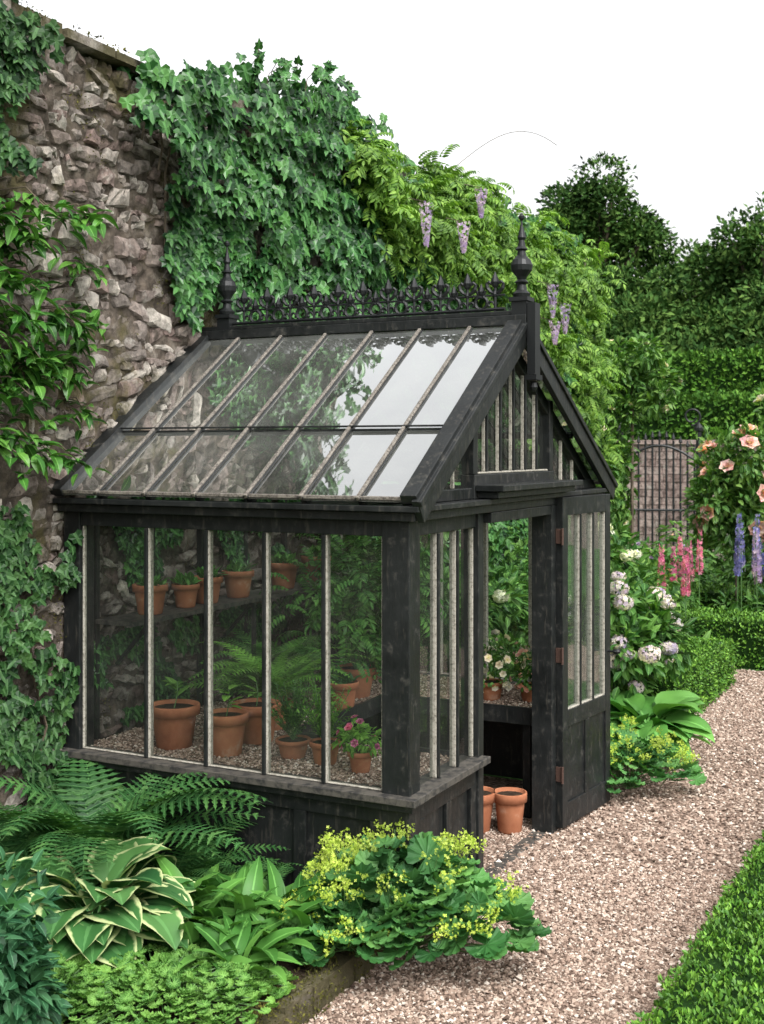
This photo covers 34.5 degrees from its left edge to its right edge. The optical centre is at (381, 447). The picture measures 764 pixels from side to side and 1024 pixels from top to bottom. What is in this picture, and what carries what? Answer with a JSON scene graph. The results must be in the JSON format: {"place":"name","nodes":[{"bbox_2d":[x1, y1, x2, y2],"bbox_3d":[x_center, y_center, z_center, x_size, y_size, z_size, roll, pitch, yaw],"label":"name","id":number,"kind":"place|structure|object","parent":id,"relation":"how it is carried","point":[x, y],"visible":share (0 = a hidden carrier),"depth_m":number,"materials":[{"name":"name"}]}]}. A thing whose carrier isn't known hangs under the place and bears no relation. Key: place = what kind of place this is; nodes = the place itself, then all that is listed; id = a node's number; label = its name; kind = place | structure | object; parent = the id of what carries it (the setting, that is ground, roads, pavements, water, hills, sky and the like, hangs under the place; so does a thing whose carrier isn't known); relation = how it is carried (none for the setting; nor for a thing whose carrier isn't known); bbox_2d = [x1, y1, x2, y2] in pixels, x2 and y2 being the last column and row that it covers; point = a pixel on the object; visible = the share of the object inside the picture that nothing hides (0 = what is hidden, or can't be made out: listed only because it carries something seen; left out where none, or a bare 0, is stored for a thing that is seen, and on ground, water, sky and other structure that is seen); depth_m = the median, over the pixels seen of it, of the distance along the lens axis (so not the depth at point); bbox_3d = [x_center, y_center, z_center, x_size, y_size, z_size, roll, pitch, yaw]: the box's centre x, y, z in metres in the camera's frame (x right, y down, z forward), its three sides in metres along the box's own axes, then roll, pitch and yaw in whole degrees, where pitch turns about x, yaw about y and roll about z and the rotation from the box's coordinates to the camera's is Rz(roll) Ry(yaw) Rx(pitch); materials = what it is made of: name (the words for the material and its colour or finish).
{"place":"outdoors","nodes":[
{"label":"outdoors","id":0,"kind":"place"},
{"bbox_2d":[63,923,342,1023],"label":"soil bed","id":1,"kind":"object","parent":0,"point":[290,966],"visible":0.03,"depth_m":4.83,"materials":[{"name":"brown soil"}]},
{"bbox_2d":[0,852,36,920],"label":"hosta","id":2,"kind":"object","parent":1,"relation":"on","point":[11,899],"visible":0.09,"depth_m":5.14,"materials":[{"name":"green plant"}]},
{"bbox_2d":[0,846,72,1023],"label":"blue green shrub","id":3,"kind":"object","parent":1,"relation":"on","point":[29,986],"visible":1,"depth_m":4.47,"materials":[{"name":"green plant"}]},
{"bbox_2d":[0,803,101,876],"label":"fern","id":4,"kind":"object","parent":1,"relation":"on","point":[8,843],"visible":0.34,"depth_m":5.84,"materials":[{"name":"green plant"}]},
{"bbox_2d":[1,836,199,967],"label":"hosta","id":5,"kind":"object","parent":1,"relation":"on","point":[123,903],"visible":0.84,"depth_m":5.17,"materials":[{"name":"green plant"}]},
{"bbox_2d":[0,758,266,893],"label":"fern","id":6,"kind":"object","parent":1,"relation":"on","point":[106,812],"visible":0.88,"depth_m":5.86,"materials":[{"name":"green plant"}]},
{"bbox_2d":[45,941,279,1023],"bbox_3d":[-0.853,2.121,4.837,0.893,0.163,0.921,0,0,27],"label":"ground cover","id":7,"kind":"object","parent":1,"relation":"on","point":[159,978],"visible":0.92,"depth_m":4.75,"materials":[{"name":"green plant"}]},
{"bbox_2d":[59,815,285,879],"bbox_3d":[-1.011,2.009,5.926,1.160,0.404,1.133,0,0,-15],"label":"fern","id":8,"kind":"object","parent":1,"relation":"on","point":[191,868],"visible":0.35,"depth_m":5.94,"materials":[{"name":"green plant"}]},
{"bbox_2d":[162,863,218,901],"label":"lily leaf plant","id":9,"kind":"object","parent":1,"relation":"on","point":[215,868],"visible":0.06,"depth_m":5.55,"materials":[{"name":"green plant"}]},
{"bbox_2d":[143,907,247,955],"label":"lily leaf plant","id":10,"kind":"object","parent":1,"relation":"on","point":[168,946],"visible":0.12,"depth_m":5.23,"materials":[{"name":"green plant"}]},
{"bbox_2d":[154,853,310,944],"bbox_3d":[-0.761,2.029,5.541,0.855,0.325,0.818,0,0,27],"label":"lily leaf plant","id":11,"kind":"object","parent":1,"relation":"on","point":[223,885],"visible":0.34,"depth_m":5.51,"materials":[{"name":"green plant"}]},
{"bbox_2d":[187,855,301,908],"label":"fern","id":12,"kind":"object","parent":1,"relation":"on","point":[280,868],"visible":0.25,"depth_m":5.95,"materials":[{"name":"green plant"}]},
{"bbox_2d":[192,953,298,1012],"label":"ground cover","id":13,"kind":"object","parent":1,"relation":"on","point":[265,974],"visible":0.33,"depth_m":4.96,"materials":[{"name":"green plant"}]},
{"bbox_2d":[178,899,326,984],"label":"lily leaf plant","id":14,"kind":"object","parent":1,"relation":"on","point":[258,942],"visible":0.78,"depth_m":5.15,"materials":[{"name":"green plant"}]},
{"bbox_2d":[203,856,330,948],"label":"lily leaf plant","id":15,"kind":"object","parent":1,"relation":"on","point":[256,882],"visible":0.4,"depth_m":5.51,"materials":[{"name":"green plant"}]},
{"bbox_2d":[263,856,320,900],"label":"fern","id":16,"kind":"object","parent":1,"relation":"on","point":[308,870],"visible":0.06,"depth_m":5.90,"materials":[{"name":"green plant"}]},
{"bbox_2d":[271,869,408,964],"bbox_3d":[-0.181,2.049,5.459,0.576,0.409,0.670,0,0,14],"label":"ladys mantle","id":17,"kind":"object","parent":1,"relation":"on","point":[351,907],"visible":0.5,"depth_m":5.34,"materials":[{"name":"green plant"}]},
{"bbox_2d":[279,817,551,970],"bbox_3d":[0.137,1.976,5.513,1.210,0.593,1.126,0,0,27],"label":"ladys mantle","id":18,"kind":"object","parent":1,"relation":"on","point":[439,883],"visible":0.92,"depth_m":5.33,"materials":[{"name":"green plant"}]},
{"bbox_2d":[19,0,763,293],"label":"sky","id":19,"kind":"structure","parent":0,"point":[675,88],"materials":[{"name":"white"}]},
{"bbox_2d":[304,669,763,1023],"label":"gravel path","id":20,"kind":"structure","parent":0,"point":[624,888],"depth_m":6.28,"materials":[{"name":"beige gravel"}]},
{"bbox_2d":[246,932,396,1023],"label":"stone edging","id":21,"kind":"object","parent":20,"relation":"on","point":[318,989],"visible":0.54,"depth_m":5.07,"materials":[{"name":"stone"}]},
{"bbox_2d":[485,831,545,877],"bbox_3d":[0.736,2.332,6.996,0.090,0.036,0.940,0,0,27],"label":"door threshold","id":22,"kind":"object","parent":20,"relation":"on","point":[514,853],"depth_m":7.03,"materials":[{"name":"grey stone"}]},
{"bbox_2d":[606,713,706,793],"bbox_3d":[1.727,2.075,8.275,0.867,0.455,0.944,0,0,27],"label":"ladys mantle","id":23,"kind":"object","parent":20,"relation":"on","point":[641,754],"visible":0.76,"depth_m":8.19,"materials":[{"name":"green plant"}]},
{"bbox_2d":[483,560,763,779],"bbox_3d":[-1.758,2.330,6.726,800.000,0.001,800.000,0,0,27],"label":"ground","id":24,"kind":"structure","parent":0,"point":[733,668],"depth_m":12.98,"materials":[{"name":"green plant"}]},
{"bbox_2d":[0,0,491,819],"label":"rubble stone wall","id":25,"kind":"structure","parent":24,"relation":"on","point":[74,128],"depth_m":7.03,"materials":[{"name":"grey stone"}]},
{"bbox_2d":[0,0,64,178],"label":"ivy","id":26,"kind":"object","parent":25,"relation":"attached to","point":[20,59],"visible":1,"depth_m":6.22,"materials":[{"name":"green plant"}]},
{"bbox_2d":[0,501,83,855],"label":"ivy","id":27,"kind":"object","parent":25,"relation":"attached to","point":[35,752],"visible":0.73,"depth_m":6.38,"materials":[{"name":"green plant"}]},
{"bbox_2d":[0,186,118,490],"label":"climbing shrub","id":28,"kind":"object","parent":25,"relation":"attached to","point":[51,366],"visible":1,"depth_m":6.28,"materials":[{"name":"green plant"}]},
{"bbox_2d":[86,495,320,727],"bbox_3d":[-1.018,0.682,8.004,0.120,1.927,2.715,0,0,27],"label":"ivy","id":29,"kind":"object","parent":25,"relation":"attached to","point":[132,547],"visible":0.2,"depth_m":7.43,"materials":[{"name":"green plant"}]},
{"bbox_2d":[249,38,360,123],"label":"ivy","id":30,"kind":"object","parent":25,"relation":"attached to","point":[286,65],"visible":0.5,"depth_m":8.74,"materials":[{"name":"green plant"}]},
{"bbox_2d":[117,48,591,654],"bbox_3d":[0.254,-0.235,10.545,1.033,5.156,7.916,0,0,27],"label":"ivy","id":31,"kind":"object","parent":25,"relation":"attached to","point":[301,200],"visible":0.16,"depth_m":8.22,"materials":[{"name":"green plant"}]},
{"bbox_2d":[317,118,626,504],"bbox_3d":[1.176,-0.983,11.815,1.430,3.920,6.330,0,0,23],"label":"wisteria","id":32,"kind":"object","parent":25,"relation":"attached to","point":[439,235],"visible":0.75,"depth_m":11.05,"materials":[{"name":"green plant"}]},
{"bbox_2d":[50,213,620,927],"bbox_3d":[-0.026,0.504,7.496,2.382,3.651,3.157,0,0,27],"label":"greenhouse","id":33,"kind":"object","parent":24,"relation":"on","point":[388,427],"visible":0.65,"depth_m":6.67,"materials":[{"name":"black wood"}]},
{"bbox_2d":[132,573,168,614],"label":"potted succulent","id":34,"kind":"object","parent":33,"relation":"on","point":[160,588],"visible":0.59,"depth_m":7.01,"materials":[{"name":"orange ceramic"}]},
{"bbox_2d":[154,676,199,750],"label":"potted seedling","id":35,"kind":"object","parent":33,"relation":"on","point":[174,722],"visible":0.92,"depth_m":6.66,"materials":[{"name":"ceramic"}]},
{"bbox_2d":[169,569,201,607],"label":"potted succulent","id":36,"kind":"object","parent":33,"relation":"on","point":[186,587],"visible":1,"depth_m":7.32,"materials":[{"name":"orange ceramic"}]},
{"bbox_2d":[191,565,227,603],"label":"potted succulent","id":37,"kind":"object","parent":33,"relation":"on","point":[217,579],"visible":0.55,"depth_m":7.51,"materials":[{"name":"orange ceramic"}]},
{"bbox_2d":[213,685,248,757],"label":"potted seedling","id":38,"kind":"object","parent":33,"relation":"on","point":[228,729],"visible":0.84,"depth_m":6.50,"materials":[{"name":"ceramic"}]},
{"bbox_2d":[222,557,256,597],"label":"potted succulent","id":39,"kind":"object","parent":33,"relation":"on","point":[238,578],"visible":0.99,"depth_m":7.81,"materials":[{"name":"orange ceramic"}]},
{"bbox_2d":[232,675,280,744],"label":"potted fern","id":40,"kind":"object","parent":33,"relation":"on","point":[253,725],"visible":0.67,"depth_m":6.77,"materials":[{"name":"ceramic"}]},
{"bbox_2d":[176,641,369,730],"bbox_3d":[-0.642,1.395,7.197,1.097,0.490,1.127,0,0,27],"label":"potted fern","id":41,"kind":"object","parent":33,"relation":"on","point":[252,667],"visible":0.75,"depth_m":7.15,"materials":[{"name":"green plant"}]},
{"bbox_2d":[200,624,353,696],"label":"potted fern","id":42,"kind":"object","parent":33,"relation":"on","point":[306,647],"visible":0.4,"depth_m":7.77,"materials":[{"name":"green plant"}]},
{"bbox_2d":[271,551,298,588],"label":"potted succulent","id":43,"kind":"object","parent":33,"relation":"on","point":[287,570],"visible":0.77,"depth_m":8.29,"materials":[{"name":"orange ceramic"}]},
{"bbox_2d":[271,675,320,759],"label":"potted herb","id":44,"kind":"object","parent":33,"relation":"on","point":[293,744],"visible":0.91,"depth_m":6.46,"materials":[{"name":"plant"}]},
{"bbox_2d":[301,544,331,582],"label":"potted succulent","id":45,"kind":"object","parent":33,"relation":"on","point":[304,558],"visible":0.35,"depth_m":8.69,"materials":[{"name":"green plant"}]},
{"bbox_2d":[296,672,351,765],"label":"potted herb","id":46,"kind":"object","parent":33,"relation":"on","point":[315,744],"visible":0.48,"depth_m":6.35,"materials":[{"name":"plant"}]},
{"bbox_2d":[331,666,359,710],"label":"potted succulent","id":47,"kind":"object","parent":33,"relation":"on","point":[344,682],"visible":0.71,"depth_m":7.63,"materials":[{"name":"orange ceramic"}]},
{"bbox_2d":[256,534,448,698],"bbox_3d":[-0.215,1.078,8.137,1.124,1.254,1.192,0,0,-36],"label":"potted leafy shrub","id":48,"kind":"object","parent":33,"relation":"on","point":[358,619],"visible":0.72,"depth_m":7.98,"materials":[{"name":"green plant"}]},
{"bbox_2d":[331,714,381,773],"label":"potted pink flower","id":49,"kind":"object","parent":33,"relation":"on","point":[360,756],"visible":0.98,"depth_m":6.17,"materials":[{"name":"green plant"}]},
{"bbox_2d":[290,533,429,679],"bbox_3d":[-0.135,1.000,8.722,1.084,1.280,0.941,0,0,27],"label":"potted leafy shrub","id":50,"kind":"object","parent":33,"relation":"on","point":[372,554],"visible":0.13,"depth_m":8.59,"materials":[{"name":"green plant"}]},
{"bbox_2d":[483,786,495,833],"bbox_3d":[0.567,2.196,7.443,0.252,0.240,0.252,0,0,27],"label":"terracotta pot","id":51,"kind":"object","parent":33,"relation":"on","point":[488,797],"visible":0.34,"depth_m":7.37,"materials":[{"name":"ceramic"}]},
{"bbox_2d":[460,629,531,700],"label":"potted white flower","id":52,"kind":"object","parent":33,"relation":"on","point":[492,687],"visible":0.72,"depth_m":7.96,"materials":[{"name":"green plant"}]},
{"bbox_2d":[492,787,526,834],"bbox_3d":[0.772,2.196,7.427,0.210,0.240,0.210,0,0,27],"label":"terracotta pot","id":53,"kind":"object","parent":33,"relation":"on","point":[510,802],"visible":0.99,"depth_m":7.36,"materials":[{"name":"ceramic"}]},
{"bbox_2d":[509,642,531,702],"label":"potted white flower","id":54,"kind":"object","parent":33,"relation":"on","point":[525,686],"visible":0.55,"depth_m":7.92,"materials":[{"name":"green plant"}]},
{"bbox_2d":[556,494,620,827],"bbox_3d":[1.304,1.300,7.705,0.133,2.000,0.742,0,0,34],"label":"door","id":55,"kind":"structure","parent":33,"relation":"in","point":[583,650],"depth_m":7.69,"materials":[{"name":"black wood"}]},
{"bbox_2d":[534,150,678,337],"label":"broadleaf tree","id":56,"kind":"object","parent":24,"relation":"on","point":[588,211],"visible":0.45,"depth_m":49.47,"materials":[{"name":"green plant"}]},
{"bbox_2d":[585,277,634,352],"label":"broadleaf tree","id":57,"kind":"object","parent":24,"relation":"on","point":[607,333],"depth_m":44.17,"materials":[{"name":"green plant"}]},
{"bbox_2d":[577,344,763,401],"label":"clipped hedge","id":58,"kind":"object","parent":24,"relation":"on","point":[709,371],"visible":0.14,"depth_m":31.79,"materials":[{"name":"green plant"}]},
{"bbox_2d":[625,536,726,587],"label":"border shrub","id":59,"kind":"object","parent":24,"relation":"on","point":[656,555],"visible":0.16,"depth_m":18.46,"materials":[{"name":"green plant"}]},
{"bbox_2d":[593,262,763,355],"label":"broadleaf tree","id":60,"kind":"object","parent":24,"relation":"on","point":[655,316],"visible":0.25,"depth_m":41.28,"materials":[{"name":"green plant"}]},
{"bbox_2d":[603,387,763,444],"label":"clipped hedge","id":61,"kind":"object","parent":24,"relation":"on","point":[730,408],"visible":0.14,"depth_m":27.51,"materials":[{"name":"green plant"}]},
{"bbox_2d":[626,829,763,1023],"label":"hedge","id":62,"kind":"object","parent":24,"relation":"on","point":[720,979],"visible":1,"depth_m":5.05,"materials":[{"name":"green plant"}]},
{"bbox_2d":[659,238,730,338],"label":"broadleaf tree","id":63,"kind":"object","parent":24,"relation":"on","point":[681,296],"visible":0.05,"depth_m":51.23,"materials":[{"name":"green plant"}]},
{"bbox_2d":[666,581,763,611],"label":"box hedge","id":64,"kind":"object","parent":24,"relation":"on","point":[713,593],"visible":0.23,"depth_m":16.23,"materials":[{"name":"green plant"}]},
{"bbox_2d":[672,191,763,317],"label":"broadleaf tree","id":65,"kind":"object","parent":24,"relation":"on","point":[741,258],"visible":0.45,"depth_m":45.09,"materials":[{"name":"green plant"}]},
{"bbox_2d":[676,606,763,669],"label":"box hedge","id":66,"kind":"object","parent":24,"relation":"on","point":[744,629],"visible":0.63,"depth_m":13.04,"materials":[{"name":"green plant"}]},
{"bbox_2d":[710,269,763,351],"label":"broadleaf tree","id":67,"kind":"object","parent":24,"relation":"on","point":[748,318],"visible":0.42,"depth_m":39.98,"materials":[{"name":"green plant"}]},
{"bbox_2d":[751,381,763,551],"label":"rose bush","id":68,"kind":"object","parent":24,"relation":"on","point":[759,398],"visible":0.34,"depth_m":15.49,"materials":[{"name":"green plant"}]},
{"bbox_2d":[617,440,763,559],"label":"garden wall","id":69,"kind":"structure","parent":0,"point":[677,443],"depth_m":25.91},
{"bbox_2d":[616,409,702,558],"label":"iron gate","id":70,"kind":"structure","parent":69,"relation":"in","point":[697,427],"depth_m":24.32,"materials":[{"name":"black metal"}]},
{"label":"flower bed soil","id":71,"kind":"structure","parent":0,"visible":0},
{"bbox_2d":[420,525,504,673],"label":"border shrub","id":72,"kind":"object","parent":71,"relation":"on","point":[424,565],"visible":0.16,"depth_m":9.57,"materials":[{"name":"green plant"}]},
{"bbox_2d":[443,563,527,673],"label":"hydrangea","id":73,"kind":"object","parent":71,"relation":"on","point":[501,597],"visible":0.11,"depth_m":9.89,"materials":[{"name":"green plant"}]},
{"bbox_2d":[488,521,527,670],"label":"border shrub","id":74,"kind":"object","parent":71,"relation":"on","point":[511,558],"visible":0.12,"depth_m":11.45,"materials":[{"name":"green plant"}]},
{"bbox_2d":[488,632,527,679],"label":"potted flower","id":75,"kind":"object","parent":71,"relation":"on","point":[521,640],"visible":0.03,"depth_m":9.23,"materials":[{"name":"green plant"}]},
{"bbox_2d":[586,318,641,565],"bbox_3d":[2.617,0.354,15.086,1.122,3.956,1.398,0,0,27],"label":"climbing rose","id":76,"kind":"object","parent":71,"relation":"on","point":[620,513],"visible":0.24,"depth_m":14.91,"materials":[{"name":"green plant"}]},
{"bbox_2d":[610,520,654,649],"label":"hydrangea","id":77,"kind":"object","parent":71,"relation":"on","point":[629,553],"visible":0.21,"depth_m":10.37,"materials":[{"name":"green plant"}]},
{"bbox_2d":[600,332,685,560],"bbox_3d":[3.141,0.459,15.003,1.127,3.742,0.854,0,0,27],"label":"tree","id":78,"kind":"object","parent":71,"relation":"on","point":[643,386],"visible":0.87,"depth_m":14.86,"materials":[{"name":"green plant"}]},
{"bbox_2d":[610,548,689,619],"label":"border shrub","id":79,"kind":"object","parent":71,"relation":"on","point":[655,574],"visible":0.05,"depth_m":12.77,"materials":[{"name":"green plant"}]},
{"bbox_2d":[610,567,698,718],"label":"hydrangea","id":80,"kind":"object","parent":71,"relation":"on","point":[643,630],"visible":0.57,"depth_m":9.49,"materials":[{"name":"white plant"}]},
{"bbox_2d":[610,690,714,761],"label":"hosta","id":81,"kind":"object","parent":71,"relation":"on","point":[666,712],"visible":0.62,"depth_m":9.03,"materials":[{"name":"green plant"}]},
{"bbox_2d":[657,544,680,617],"bbox_3d":[2.967,1.733,13.050,0.521,1.449,0.655,0,0,-21],"label":"foxglove","id":82,"kind":"object","parent":71,"relation":"on","point":[661,560],"visible":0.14,"depth_m":12.97,"materials":[{"name":"pink plant"}]},
{"bbox_2d":[640,555,702,610],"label":"border shrub","id":83,"kind":"object","parent":71,"relation":"on","point":[673,591],"visible":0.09,"depth_m":14.19,"materials":[{"name":"green plant"}]},
{"bbox_2d":[625,633,740,715],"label":"box hedge","id":84,"kind":"object","parent":71,"relation":"on","point":[709,675],"visible":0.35,"depth_m":11.24,"materials":[{"name":"green plant"}]},
{"bbox_2d":[667,587,698,608],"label":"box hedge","id":85,"kind":"object","parent":71,"relation":"on","point":[687,596],"visible":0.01,"depth_m":16.09,"materials":[{"name":"green plant"}]},
{"bbox_2d":[668,530,712,610],"bbox_3d":[3.628,1.709,14.491,0.901,1.518,0.970,0,0,27],"label":"foxglove","id":86,"kind":"object","parent":71,"relation":"on","point":[699,563],"visible":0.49,"depth_m":14.40,"materials":[{"name":"pink plant"}]},
{"bbox_2d":[678,546,710,639],"bbox_3d":[3.102,1.749,12.679,0.556,1.469,0.537,0,0,27],"label":"foxglove","id":87,"kind":"object","parent":71,"relation":"on","point":[685,580],"visible":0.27,"depth_m":12.65,"materials":[{"name":"pink plant"}]},
{"bbox_2d":[648,513,762,586],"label":"border shrub","id":88,"kind":"object","parent":71,"relation":"on","point":[717,560],"visible":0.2,"depth_m":20.38,"materials":[{"name":"green plant"}]},
{"bbox_2d":[679,420,763,600],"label":"rose bush","id":89,"kind":"object","parent":71,"relation":"on","point":[728,486],"visible":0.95,"depth_m":14.85,"materials":[{"name":"green plant"}]},
{"bbox_2d":[710,512,763,613],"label":"delphinium","id":90,"kind":"object","parent":71,"relation":"on","point":[739,561],"visible":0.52,"depth_m":14.24,"materials":[{"name":"blue plant"}]},
{"bbox_2d":[711,516,763,587],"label":"border shrub","id":91,"kind":"object","parent":71,"relation":"on","point":[748,564],"visible":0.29,"depth_m":18.16,"materials":[{"name":"green plant"}]},
{"bbox_2d":[728,530,763,613],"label":"delphinium","id":92,"kind":"object","parent":71,"relation":"on","point":[756,568],"visible":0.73,"depth_m":14.15,"materials":[{"name":"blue plant"}]}
]}

